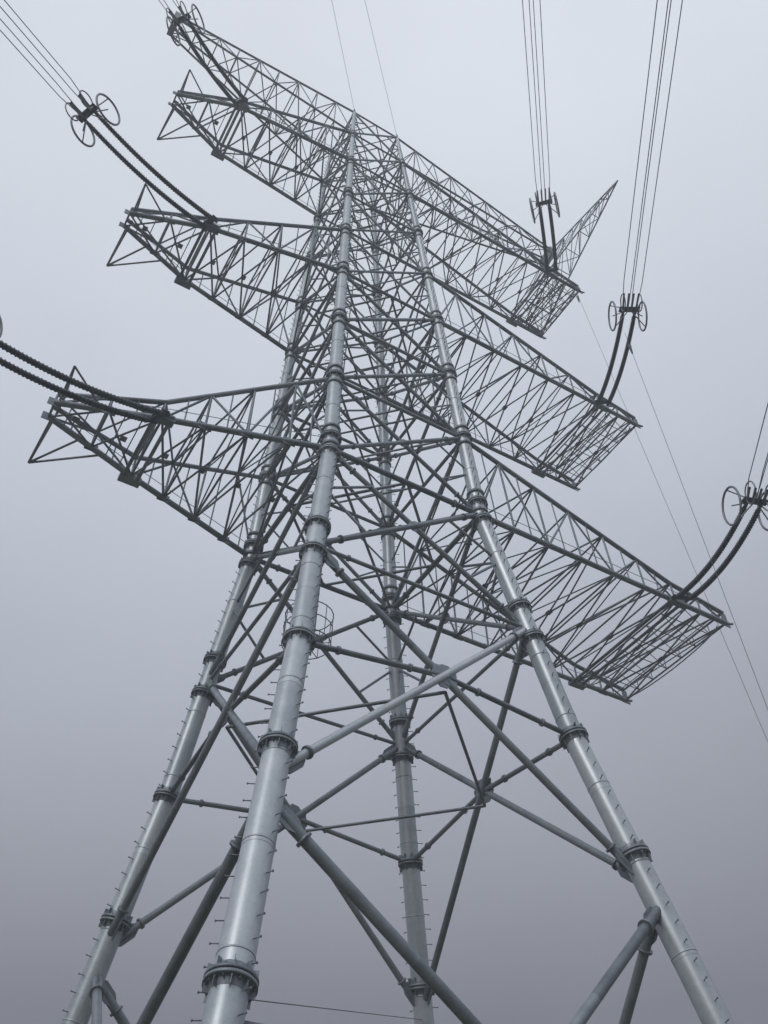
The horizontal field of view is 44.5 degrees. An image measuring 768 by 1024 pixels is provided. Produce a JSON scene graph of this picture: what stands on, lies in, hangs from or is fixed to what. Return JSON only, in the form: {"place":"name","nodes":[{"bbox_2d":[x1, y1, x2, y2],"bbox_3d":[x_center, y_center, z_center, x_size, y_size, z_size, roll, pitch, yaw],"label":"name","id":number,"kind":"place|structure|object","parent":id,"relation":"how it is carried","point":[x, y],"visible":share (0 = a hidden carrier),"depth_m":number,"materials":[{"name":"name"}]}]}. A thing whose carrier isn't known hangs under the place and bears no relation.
{"place":"outdoors","nodes":[
{"label":"outdoors","id":0,"kind":"place"},
{"bbox_2d":[0,0,767,1023],"label":"sky","id":1,"kind":"structure","parent":0,"point":[112,600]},
{"label":"ground","id":2,"kind":"structure","parent":0,"visible":0},
{"bbox_2d":[28,11,734,1023],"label":"transmission tower","id":3,"kind":"structure","parent":2,"relation":"on","point":[230,983],"depth_m":30.25,"materials":[{"name":"metal"}]},
{"bbox_2d":[0,316,170,423],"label":"insulator string","id":4,"kind":"object","parent":3,"relation":"attached to","point":[158,413],"visible":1,"depth_m":24.50,"materials":[{"name":"ceramic"}]},
{"bbox_2d":[65,90,217,228],"bbox_3d":[-8.513,-12.277,33.591,1.316,2.148,6.602,-28,-52,23],"label":"insulator string","id":5,"kind":"object","parent":3,"relation":"attached to","point":[105,121],"visible":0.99,"depth_m":32.78,"materials":[{"name":"ceramic"}]},
{"bbox_2d":[0,0,91,118],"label":"conductor cable","id":6,"kind":"object","parent":5,"relation":"attached to","point":[72,105],"visible":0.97,"depth_m":29.23,"materials":[{"name":"metal"}]},
{"bbox_2d":[166,1,247,106],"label":"insulator string","id":7,"kind":"object","parent":3,"relation":"attached to","point":[175,24],"visible":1,"depth_m":41.16,"materials":[{"name":"ceramic"}]},
{"bbox_2d":[159,0,185,22],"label":"conductor cable","id":8,"kind":"object","parent":7,"relation":"attached to","point":[170,12],"visible":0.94,"depth_m":39.40,"materials":[{"name":"metal"}]},
{"bbox_2d":[252,1000,421,1019],"bbox_3d":[-0.581,10.694,20.052,0.016,4.166,14.293,-11,-47,9],"label":"overhead wire","id":9,"kind":"object","parent":3,"relation":"hanging from","point":[329,1008],"visible":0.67,"depth_m":18.05,"materials":[{"name":"grey metal"}]},
{"bbox_2d":[332,3,353,105],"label":"ground wire","id":10,"kind":"object","parent":3,"relation":"attached to","point":[342,52],"visible":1,"depth_m":48.48,"materials":[{"name":"metal"}]},
{"bbox_2d":[365,3,396,134],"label":"ground wire","id":11,"kind":"object","parent":3,"relation":"attached to","point":[380,67],"visible":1,"depth_m":49.92,"materials":[{"name":"metal"}]},
{"bbox_2d":[529,192,559,273],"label":"insulator string","id":12,"kind":"object","parent":3,"relation":"attached to","point":[555,268],"visible":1,"depth_m":47.78,"materials":[{"name":"ceramic"}]},
{"bbox_2d":[522,0,549,204],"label":"conductor cable","id":13,"kind":"object","parent":12,"relation":"attached to","point":[539,106],"visible":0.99,"depth_m":41.68,"materials":[{"name":"metal"}]},
{"bbox_2d":[595,294,647,405],"bbox_3d":[9.938,-6.557,39.859,1.316,1.516,6.114,0,-46,-1],"label":"insulator string","id":14,"kind":"object","parent":3,"relation":"attached to","point":[633,311],"visible":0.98,"depth_m":38.94,"materials":[{"name":"ceramic"}]},
{"bbox_2d":[622,0,682,311],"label":"conductor cable","id":15,"kind":"object","parent":14,"relation":"attached to","point":[632,300],"visible":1,"depth_m":31.58,"materials":[{"name":"metal"}]},
{"bbox_2d":[575,289,767,741],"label":"overhead wire","id":16,"kind":"object","parent":3,"relation":"hanging from","point":[577,296],"visible":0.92,"depth_m":39.05,"materials":[{"name":"grey metal"}]},
{"bbox_2d":[625,334,767,708],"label":"overhead wire","id":17,"kind":"object","parent":3,"relation":"hanging from","point":[629,346],"visible":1,"depth_m":30.64,"materials":[{"name":"grey metal"}]},
{"bbox_2d":[671,481,767,602],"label":"insulator string","id":18,"kind":"object","parent":3,"relation":"attached to","point":[680,595],"visible":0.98,"depth_m":30.30,"materials":[{"name":"ceramic"}]},
{"bbox_2d":[746,403,767,503],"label":"conductor cable","id":19,"kind":"object","parent":18,"relation":"attached to","point":[757,495],"visible":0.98,"depth_m":28.56,"materials":[{"name":"metal"}]}
]}

